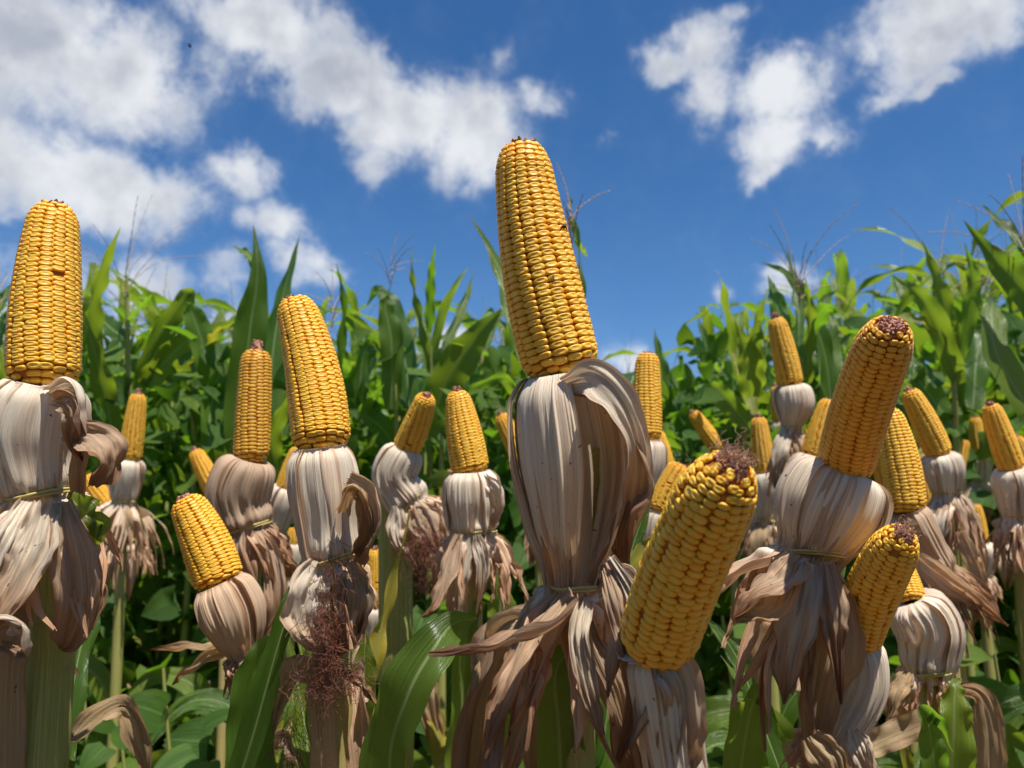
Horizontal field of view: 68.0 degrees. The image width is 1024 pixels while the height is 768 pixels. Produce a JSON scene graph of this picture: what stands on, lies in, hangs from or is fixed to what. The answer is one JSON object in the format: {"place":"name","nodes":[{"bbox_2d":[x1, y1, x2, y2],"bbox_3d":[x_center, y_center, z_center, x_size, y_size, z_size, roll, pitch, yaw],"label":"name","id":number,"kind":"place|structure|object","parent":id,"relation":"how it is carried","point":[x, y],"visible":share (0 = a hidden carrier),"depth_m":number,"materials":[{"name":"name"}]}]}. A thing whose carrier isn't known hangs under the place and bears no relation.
{"place":"outdoors","nodes":[
{"label":"outdoors","id":0,"kind":"place"},
{"bbox_2d":[0,0,1023,455],"label":"sky","id":1,"kind":"structure","parent":0,"point":[346,127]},
{"bbox_3d":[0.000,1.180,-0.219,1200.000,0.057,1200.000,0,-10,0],"label":"ground","id":2,"kind":"structure","parent":0,"visible":0},
{"bbox_2d":[0,273,11,379],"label":"tall corn plant","id":3,"kind":"object","parent":2,"relation":"on","point":[4,295],"visible":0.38,"depth_m":1.89,"materials":[{"name":"green plant"}]},
{"bbox_2d":[0,199,151,767],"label":"corn plant","id":4,"kind":"object","parent":2,"relation":"on","point":[56,533],"visible":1,"depth_m":0.58,"materials":[{"name":"beige plant"}]},
{"bbox_2d":[74,698,116,767],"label":"weed plant","id":5,"kind":"object","parent":2,"relation":"on","point":[96,752],"visible":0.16,"depth_m":1.29,"materials":[{"name":"green plant"}]},
{"bbox_2d":[80,262,145,419],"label":"tall corn plant","id":6,"kind":"object","parent":2,"relation":"on","point":[93,271],"visible":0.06,"depth_m":2.83,"materials":[{"name":"green plant"}]},
{"bbox_2d":[16,194,210,625],"bbox_3d":[-1.056,0.486,1.811,0.392,2.105,0.424,0,-11,0],"label":"tall corn plant","id":7,"kind":"object","parent":2,"relation":"on","point":[98,321],"visible":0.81,"depth_m":1.94,"materials":[{"name":"green plant"}]},
{"bbox_2d":[78,473,154,767],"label":"corn plant","id":8,"kind":"object","parent":2,"relation":"on","point":[101,493],"visible":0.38,"depth_m":1.68,"materials":[{"name":"brown plant"}]},
{"bbox_2d":[88,388,173,767],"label":"corn plant","id":9,"kind":"object","parent":2,"relation":"on","point":[124,512],"visible":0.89,"depth_m":1.58,"materials":[{"name":"beige plant"}]},
{"bbox_2d":[111,720,151,767],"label":"weed plant","id":10,"kind":"object","parent":2,"relation":"on","point":[127,762],"visible":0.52,"depth_m":1.27,"materials":[{"name":"green plant"}]},
{"bbox_2d":[93,274,186,657],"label":"tall corn plant","id":11,"kind":"object","parent":2,"relation":"on","point":[120,306],"visible":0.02,"depth_m":3.04,"materials":[{"name":"green plant"}]},
{"bbox_2d":[84,270,223,690],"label":"tall corn plant","id":12,"kind":"object","parent":2,"relation":"on","point":[151,316],"visible":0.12,"depth_m":2.61,"materials":[{"name":"green plant"}]},
{"bbox_2d":[82,260,236,680],"bbox_3d":[-1.250,0.593,2.419,0.849,2.075,0.392,3,-11,-16],"label":"tall corn plant","id":13,"kind":"object","parent":2,"relation":"on","point":[137,346],"visible":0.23,"depth_m":2.58,"materials":[{"name":"green plant"}]},
{"bbox_2d":[86,266,233,751],"bbox_3d":[-0.995,0.619,2.181,0.728,1.938,0.538,0,-11,0],"label":"tall corn plant","id":14,"kind":"object","parent":2,"relation":"on","point":[159,421],"visible":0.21,"depth_m":2.23,"materials":[{"name":"green plant"}]},
{"bbox_2d":[121,291,203,665],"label":"tall corn plant","id":15,"kind":"object","parent":2,"relation":"on","point":[197,294],"visible":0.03,"depth_m":2.77,"materials":[{"name":"green plant"}]},
{"bbox_2d":[122,299,228,632],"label":"tall corn plant","id":16,"kind":"object","parent":2,"relation":"on","point":[178,432],"visible":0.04,"depth_m":2.88,"materials":[{"name":"green plant"}]},
{"bbox_2d":[122,290,235,664],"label":"tall corn plant","id":17,"kind":"object","parent":2,"relation":"on","point":[161,299],"visible":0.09,"depth_m":2.53,"materials":[{"name":"green plant"}]},
{"bbox_2d":[130,668,228,767],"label":"weed plant","id":18,"kind":"object","parent":2,"relation":"on","point":[187,743],"visible":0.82,"depth_m":1.11,"materials":[{"name":"green plant"}]},
{"bbox_2d":[132,288,231,725],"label":"tall corn plant","id":19,"kind":"object","parent":2,"relation":"on","point":[162,351],"visible":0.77,"depth_m":2.04,"materials":[{"name":"green plant"}]},
{"bbox_2d":[95,446,284,767],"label":"corn plant","id":20,"kind":"object","parent":2,"relation":"on","point":[202,464],"visible":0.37,"depth_m":1.69,"materials":[{"name":"green plant"}]},
{"bbox_2d":[130,304,268,355],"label":"tall corn plant","id":21,"kind":"object","parent":2,"relation":"on","point":[233,319],"visible":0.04,"depth_m":3.33,"materials":[{"name":"green plant"}]},
{"bbox_2d":[135,447,296,758],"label":"corn plant","id":22,"kind":"object","parent":2,"relation":"on","point":[206,701],"visible":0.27,"depth_m":1.48,"materials":[{"name":"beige plant"}]},
{"bbox_2d":[150,339,306,767],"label":"corn plant","id":23,"kind":"object","parent":2,"relation":"on","point":[232,539],"visible":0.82,"depth_m":0.91,"materials":[{"name":"beige plant"}]},
{"bbox_2d":[159,283,325,682],"bbox_3d":[-0.960,0.630,2.318,0.466,1.966,0.862,10,-14,-42],"label":"tall corn plant","id":24,"kind":"object","parent":2,"relation":"on","point":[221,312],"visible":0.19,"depth_m":2.50,"materials":[{"name":"green plant"}]},
{"bbox_2d":[211,527,301,767],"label":"corn plant","id":25,"kind":"object","parent":2,"relation":"on","point":[293,542],"visible":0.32,"depth_m":1.68,"materials":[{"name":"beige plant"}]},
{"bbox_2d":[194,308,334,620],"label":"tall corn plant","id":26,"kind":"object","parent":2,"relation":"on","point":[223,338],"depth_m":2.74,"materials":[{"name":"green plant"}]},
{"bbox_2d":[200,225,361,587],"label":"tall corn plant","id":27,"kind":"object","parent":2,"relation":"on","point":[252,321],"visible":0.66,"depth_m":1.90,"materials":[{"name":"green plant"}]},
{"bbox_2d":[223,294,346,333],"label":"tall corn plant","id":28,"kind":"object","parent":2,"relation":"on","point":[330,322],"visible":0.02,"depth_m":3.25,"materials":[{"name":"green plant"}]},
{"bbox_2d":[261,326,393,581],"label":"tall corn plant","id":29,"kind":"object","parent":2,"relation":"on","point":[375,337],"visible":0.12,"depth_m":2.48,"materials":[{"name":"green plant"}]},
{"bbox_2d":[326,304,371,354],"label":"tall corn plant","id":30,"kind":"object","parent":2,"relation":"on","point":[362,306],"visible":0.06,"depth_m":3.93,"materials":[{"name":"green plant"}]},
{"bbox_2d":[319,297,379,364],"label":"tall corn plant","id":31,"kind":"object","parent":2,"relation":"on","point":[324,305],"visible":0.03,"depth_m":2.86,"materials":[{"name":"green plant"}]},
{"bbox_2d":[225,294,476,767],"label":"corn plant","id":32,"kind":"object","parent":2,"relation":"on","point":[329,600],"visible":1,"depth_m":0.61,"materials":[{"name":"beige plant"}]},
{"bbox_2d":[352,546,377,715],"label":"corn plant","id":33,"kind":"object","parent":2,"relation":"on","point":[372,562],"visible":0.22,"depth_m":1.29,"materials":[{"name":"yellow plant"}]},
{"bbox_2d":[329,270,419,554],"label":"tall corn plant","id":34,"kind":"object","parent":2,"relation":"on","point":[350,322],"visible":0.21,"depth_m":2.71,"materials":[{"name":"green plant"}]},
{"bbox_2d":[336,266,418,438],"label":"tall corn plant","id":35,"kind":"object","parent":2,"relation":"on","point":[395,335],"visible":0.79,"depth_m":2.00,"materials":[{"name":"green plant"}]},
{"bbox_2d":[322,281,491,591],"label":"tall corn plant","id":36,"kind":"object","parent":2,"relation":"on","point":[360,322],"visible":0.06,"depth_m":2.61,"materials":[{"name":"green plant"}]},
{"bbox_2d":[371,392,448,767],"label":"corn plant","id":37,"kind":"object","parent":2,"relation":"on","point":[400,485],"visible":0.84,"depth_m":1.05,"materials":[{"name":"beige plant"}]},
{"bbox_2d":[358,233,473,609],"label":"tall corn plant","id":38,"kind":"object","parent":2,"relation":"on","point":[381,424],"visible":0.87,"depth_m":2.04,"materials":[{"name":"green plant"}]},
{"bbox_2d":[415,720,446,755],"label":"weed plant","id":39,"kind":"object","parent":2,"relation":"on","point":[423,738],"visible":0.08,"depth_m":1.56,"materials":[{"name":"green plant"}]},
{"bbox_2d":[413,469,453,767],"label":"corn plant","id":40,"kind":"object","parent":2,"relation":"on","point":[444,691],"visible":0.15,"depth_m":1.79,"materials":[{"name":"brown plant"}]},
{"bbox_2d":[376,268,499,744],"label":"tall corn plant","id":41,"kind":"object","parent":2,"relation":"on","point":[435,340],"visible":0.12,"depth_m":2.40,"materials":[{"name":"green plant"}]},
{"bbox_2d":[411,295,503,590],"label":"tall corn plant","id":42,"kind":"object","parent":2,"relation":"on","point":[489,340],"visible":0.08,"depth_m":2.99,"materials":[{"name":"green plant"}]},
{"bbox_2d":[424,309,519,496],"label":"tall corn plant","id":43,"kind":"object","parent":2,"relation":"on","point":[456,365],"visible":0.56,"depth_m":1.87,"materials":[{"name":"green plant"}]},
{"bbox_2d":[422,386,528,767],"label":"corn plant","id":44,"kind":"object","parent":2,"relation":"on","point":[474,553],"visible":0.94,"depth_m":0.92,"materials":[{"name":"beige plant"}]},
{"bbox_2d":[431,410,539,767],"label":"corn plant","id":45,"kind":"object","parent":2,"relation":"on","point":[501,421],"visible":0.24,"depth_m":1.68,"materials":[{"name":"brown plant"}]},
{"bbox_2d":[470,307,523,570],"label":"tall corn plant","id":46,"kind":"object","parent":2,"relation":"on","point":[508,342],"visible":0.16,"depth_m":2.48,"materials":[{"name":"green plant"}]},
{"bbox_2d":[441,318,597,590],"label":"tall corn plant","id":47,"kind":"object","parent":2,"relation":"on","point":[474,320],"visible":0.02,"depth_m":2.56,"materials":[{"name":"green plant"}]},
{"bbox_2d":[470,163,608,585],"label":"tall corn plant","id":48,"kind":"object","parent":2,"relation":"on","point":[494,257],"visible":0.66,"depth_m":1.39,"materials":[{"name":"green plant"}]},
{"bbox_2d":[76,295,1023,767],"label":"climbing weeds","id":49,"kind":"object","parent":2,"relation":"on","point":[156,595],"visible":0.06,"depth_m":2.08,"materials":[{"name":"green plant"}]},
{"bbox_2d":[480,349,672,539],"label":"tall corn plant","id":50,"kind":"object","parent":2,"relation":"on","point":[621,352],"visible":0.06,"depth_m":2.33,"materials":[{"name":"green plant"}]},
{"bbox_2d":[429,136,767,767],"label":"corn plant","id":51,"kind":"object","parent":2,"relation":"on","point":[590,647],"visible":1,"depth_m":0.49,"materials":[{"name":"beige plant"}]},
{"bbox_2d":[601,330,729,623],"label":"tall corn plant","id":52,"kind":"object","parent":2,"relation":"on","point":[685,349],"visible":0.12,"depth_m":2.49,"materials":[{"name":"green plant"}]},
{"bbox_2d":[642,454,690,554],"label":"corn plant","id":53,"kind":"object","parent":2,"relation":"on","point":[673,471],"visible":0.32,"depth_m":0.98,"materials":[{"name":"yellow plant"}]},
{"bbox_2d":[659,431,673,464],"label":"corn plant","id":54,"kind":"object","parent":2,"relation":"on","point":[663,437],"visible":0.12,"depth_m":1.29,"materials":[{"name":"yellow plant"}]},
{"bbox_2d":[654,311,739,694],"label":"tall corn plant","id":55,"kind":"object","parent":2,"relation":"on","point":[665,369],"visible":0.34,"depth_m":2.31,"materials":[{"name":"green plant"}]},
{"bbox_2d":[672,306,732,679],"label":"tall corn plant","id":56,"kind":"object","parent":2,"relation":"on","point":[707,323],"visible":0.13,"depth_m":2.69,"materials":[{"name":"green plant"}]},
{"bbox_2d":[633,351,788,742],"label":"corn plant","id":57,"kind":"object","parent":2,"relation":"on","point":[647,381],"visible":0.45,"depth_m":1.14,"materials":[{"name":"yellow plant"}]},
{"bbox_2d":[705,734,721,767],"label":"weed plant","id":58,"kind":"object","parent":2,"relation":"on","point":[712,764],"visible":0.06,"depth_m":1.23,"materials":[{"name":"green plant"}]},
{"bbox_2d":[689,409,741,689],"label":"corn plant","id":59,"kind":"object","parent":2,"relation":"on","point":[706,431],"visible":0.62,"depth_m":1.89,"materials":[{"name":"yellow plant"}]},
{"bbox_2d":[705,615,746,729],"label":"weed plant","id":60,"kind":"object","parent":2,"relation":"on","point":[738,630],"visible":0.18,"depth_m":1.48,"materials":[{"name":"green plant"}]},
{"bbox_2d":[689,270,769,683],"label":"tall corn plant","id":61,"kind":"object","parent":2,"relation":"on","point":[741,317],"visible":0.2,"depth_m":2.48,"materials":[{"name":"green plant"}]},
{"bbox_2d":[707,289,767,677],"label":"tall corn plant","id":62,"kind":"object","parent":2,"relation":"on","point":[749,361],"visible":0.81,"depth_m":1.86,"materials":[{"name":"green plant"}]},
{"bbox_2d":[734,520,751,658],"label":"corn plant","id":63,"kind":"object","parent":2,"relation":"on","point":[742,576],"depth_m":1.90,"materials":[{"name":"brown plant"}]},
{"bbox_2d":[697,292,791,337],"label":"tall corn plant","id":64,"kind":"object","parent":2,"relation":"on","point":[762,322],"visible":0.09,"depth_m":4.29,"materials":[{"name":"green plant"}]},
{"bbox_2d":[711,382,793,726],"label":"corn plant","id":65,"kind":"object","parent":2,"relation":"on","point":[775,423],"visible":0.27,"depth_m":2.09,"materials":[{"name":"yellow plant"}]},
{"bbox_2d":[673,313,871,629],"bbox_3d":[0.946,0.674,2.746,0.794,2.036,0.383,-5,-12,27],"label":"tall corn plant","id":66,"kind":"object","parent":2,"relation":"on","point":[835,314],"visible":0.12,"depth_m":2.83,"materials":[{"name":"green plant"}]},
{"bbox_2d":[717,280,848,416],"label":"tall corn plant","id":67,"kind":"object","parent":2,"relation":"on","point":[751,306],"visible":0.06,"depth_m":2.99,"materials":[{"name":"green plant"}]},
{"bbox_2d":[737,398,830,740],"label":"corn plant","id":68,"kind":"object","parent":2,"relation":"on","point":[811,442],"visible":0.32,"depth_m":1.24,"materials":[{"name":"yellow plant"}]},
{"bbox_2d":[752,301,839,417],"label":"tall corn plant","id":69,"kind":"object","parent":2,"relation":"on","point":[768,339],"visible":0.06,"depth_m":3.46,"materials":[{"name":"green plant"}]},
{"bbox_2d":[751,204,859,433],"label":"tall corn plant","id":70,"kind":"object","parent":2,"relation":"on","point":[822,333],"visible":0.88,"depth_m":1.76,"materials":[{"name":"green plant"}]},
{"bbox_2d":[705,312,913,764],"bbox_3d":[0.486,0.671,1.229,0.490,1.590,0.187,-4,-11,20],"label":"corn plant","id":71,"kind":"object","parent":2,"relation":"on","point":[793,398],"visible":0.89,"depth_m":1.28,"materials":[{"name":"yellow plant"}]},
{"bbox_2d":[739,412,886,725],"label":"corn plant","id":72,"kind":"object","parent":2,"relation":"on","point":[762,530],"visible":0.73,"depth_m":1.43,"materials":[{"name":"yellow plant"}]},
{"bbox_2d":[709,315,921,767],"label":"corn plant","id":73,"kind":"object","parent":2,"relation":"on","point":[817,628],"visible":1,"depth_m":0.56,"materials":[{"name":"beige plant"}]},
{"bbox_2d":[774,248,915,478],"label":"tall corn plant","id":74,"kind":"object","parent":2,"relation":"on","point":[823,290],"visible":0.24,"depth_m":2.45,"materials":[{"name":"green plant"}]},
{"bbox_2d":[811,249,881,725],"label":"tall corn plant","id":75,"kind":"object","parent":2,"relation":"on","point":[844,278],"visible":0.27,"depth_m":3.44,"materials":[{"name":"green plant"}]},
{"bbox_2d":[838,301,898,478],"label":"tall corn plant","id":76,"kind":"object","parent":2,"relation":"on","point":[864,307],"visible":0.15,"depth_m":3.09,"materials":[{"name":"green plant"}]},
{"bbox_2d":[764,256,980,723],"bbox_3d":[1.372,0.581,2.795,0.864,2.237,0.691,-8,-13,37],"label":"tall corn plant","id":77,"kind":"object","parent":2,"relation":"on","point":[867,282],"visible":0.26,"depth_m":2.92,"materials":[{"name":"green plant"}]},
{"bbox_2d":[859,247,934,398],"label":"tall corn plant","id":78,"kind":"object","parent":2,"relation":"on","point":[898,288],"visible":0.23,"depth_m":3.23,"materials":[{"name":"green plant"}]},
{"bbox_2d":[856,286,954,322],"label":"tall corn plant","id":79,"kind":"object","parent":2,"relation":"on","point":[877,294],"visible":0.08,"depth_m":4.14,"materials":[{"name":"green plant"}]},
{"bbox_2d":[811,263,1014,661],"bbox_3d":[1.325,0.626,2.606,0.776,2.080,0.326,-4,-11,21],"label":"tall corn plant","id":80,"kind":"object","parent":2,"relation":"on","point":[906,300],"visible":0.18,"depth_m":2.70,"materials":[{"name":"green plant"}]},
{"bbox_2d":[882,280,989,323],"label":"tall corn plant","id":81,"kind":"object","parent":2,"relation":"on","point":[917,282],"visible":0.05,"depth_m":3.59,"materials":[{"name":"green plant"}]},
{"bbox_2d":[882,252,991,323],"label":"tall corn plant","id":82,"kind":"object","parent":2,"relation":"on","point":[989,283],"visible":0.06,"depth_m":4.57,"materials":[{"name":"green plant"}]},
{"bbox_2d":[868,569,1007,767],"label":"corn plant","id":83,"kind":"object","parent":2,"relation":"on","point":[942,722],"visible":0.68,"depth_m":0.82,"materials":[{"name":"beige plant"}]},
{"bbox_2d":[855,191,1023,635],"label":"tall corn plant","id":84,"kind":"object","parent":2,"relation":"on","point":[952,279],"visible":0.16,"depth_m":2.72,"materials":[{"name":"green plant"}]},
{"bbox_2d":[880,408,1008,677],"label":"corn plant","id":85,"kind":"object","parent":2,"relation":"on","point":[963,589],"visible":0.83,"depth_m":0.94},
{"bbox_2d":[869,242,1023,671],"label":"tall corn plant","id":86,"kind":"object","parent":2,"relation":"on","point":[1011,245],"visible":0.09,"depth_m":2.85,"materials":[{"name":"green plant"}]},
{"bbox_2d":[878,444,1016,720],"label":"corn plant","id":87,"kind":"object","parent":2,"relation":"on","point":[921,456],"depth_m":2.29,"materials":[{"name":"yellow plant"}]},
{"bbox_2d":[871,208,1023,675],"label":"tall corn plant","id":88,"kind":"object","parent":2,"relation":"on","point":[955,343],"visible":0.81,"depth_m":1.88,"materials":[{"name":"green plant"}]},
{"bbox_2d":[873,454,1023,767],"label":"corn plant","id":89,"kind":"object","parent":2,"relation":"on","point":[1015,736],"visible":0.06,"depth_m":1.28,"materials":[{"name":"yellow plant"}]},
{"bbox_2d":[878,385,1023,767],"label":"corn plant","id":90,"kind":"object","parent":2,"relation":"on","point":[944,470],"visible":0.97,"depth_m":1.23,"materials":[{"name":"beige plant"}]},
{"bbox_2d":[891,439,1018,664],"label":"corn plant","id":91,"kind":"object","parent":2,"relation":"on","point":[1002,644],"visible":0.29,"depth_m":2.01,"materials":[{"name":"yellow plant"}]},
{"bbox_2d":[912,244,1019,674],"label":"tall corn plant","id":92,"kind":"object","parent":2,"relation":"on","point":[995,515],"visible":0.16,"depth_m":2.56,"materials":[{"name":"green plant"}]},
{"bbox_2d":[925,257,1006,307],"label":"tall corn plant","id":93,"kind":"object","parent":2,"relation":"on","point":[1003,305],"visible":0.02,"depth_m":4.15,"materials":[{"name":"green plant"}]},
{"bbox_2d":[924,478,1007,685],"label":"corn plant","id":94,"kind":"object","parent":2,"relation":"on","point":[928,493],"visible":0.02,"depth_m":1.78,"materials":[{"name":"yellow plant"}]},
{"bbox_2d":[913,400,1023,767],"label":"corn plant","id":95,"kind":"object","parent":2,"relation":"on","point":[1007,481],"visible":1,"depth_m":1.24,"materials":[{"name":"yellow plant"}]},
{"bbox_2d":[918,249,1023,635],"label":"tall corn plant","id":96,"kind":"object","parent":2,"relation":"on","point":[958,301],"visible":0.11,"depth_m":2.50,"materials":[{"name":"green plant"}]},
{"bbox_2d":[925,156,1023,423],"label":"tall corn plant","id":97,"kind":"object","parent":2,"relation":"on","point":[1006,269],"visible":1,"depth_m":1.50,"materials":[{"name":"green plant"}]},
{"bbox_2d":[953,252,1020,336],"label":"tall corn plant","id":98,"kind":"object","parent":2,"relation":"on","point":[993,287],"visible":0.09,"depth_m":3.40,"materials":[{"name":"green plant"}]},
{"bbox_2d":[956,212,1023,624],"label":"tall corn plant","id":99,"kind":"object","parent":2,"relation":"on","point":[1020,256],"visible":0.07,"depth_m":2.62,"materials":[{"name":"green plant"}]},
{"bbox_2d":[964,414,1019,676],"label":"corn plant","id":100,"kind":"object","parent":2,"relation":"on","point":[984,468],"visible":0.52,"depth_m":2.08,"materials":[{"name":"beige plant"}]},
{"bbox_2d":[960,642,1023,766],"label":"weed plant","id":101,"kind":"object","parent":2,"relation":"on","point":[977,655],"visible":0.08,"depth_m":1.23,"materials":[{"name":"green plant"}]},
{"bbox_2d":[969,503,1023,752],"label":"corn plant","id":102,"kind":"object","parent":2,"relation":"on","point":[1016,722],"visible":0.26,"depth_m":1.69,"materials":[{"name":"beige plant"}]},
{"bbox_2d":[997,515,1023,724],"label":"corn plant","id":103,"kind":"object","parent":2,"relation":"on","point":[1009,576],"visible":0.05,"depth_m":1.89,"materials":[{"name":"beige plant"}]},
{"bbox_2d":[1015,433,1023,723],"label":"corn plant","id":104,"kind":"object","parent":2,"relation":"on","point":[1020,439],"visible":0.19,"depth_m":1.69,"materials":[{"name":"yellow plant"}]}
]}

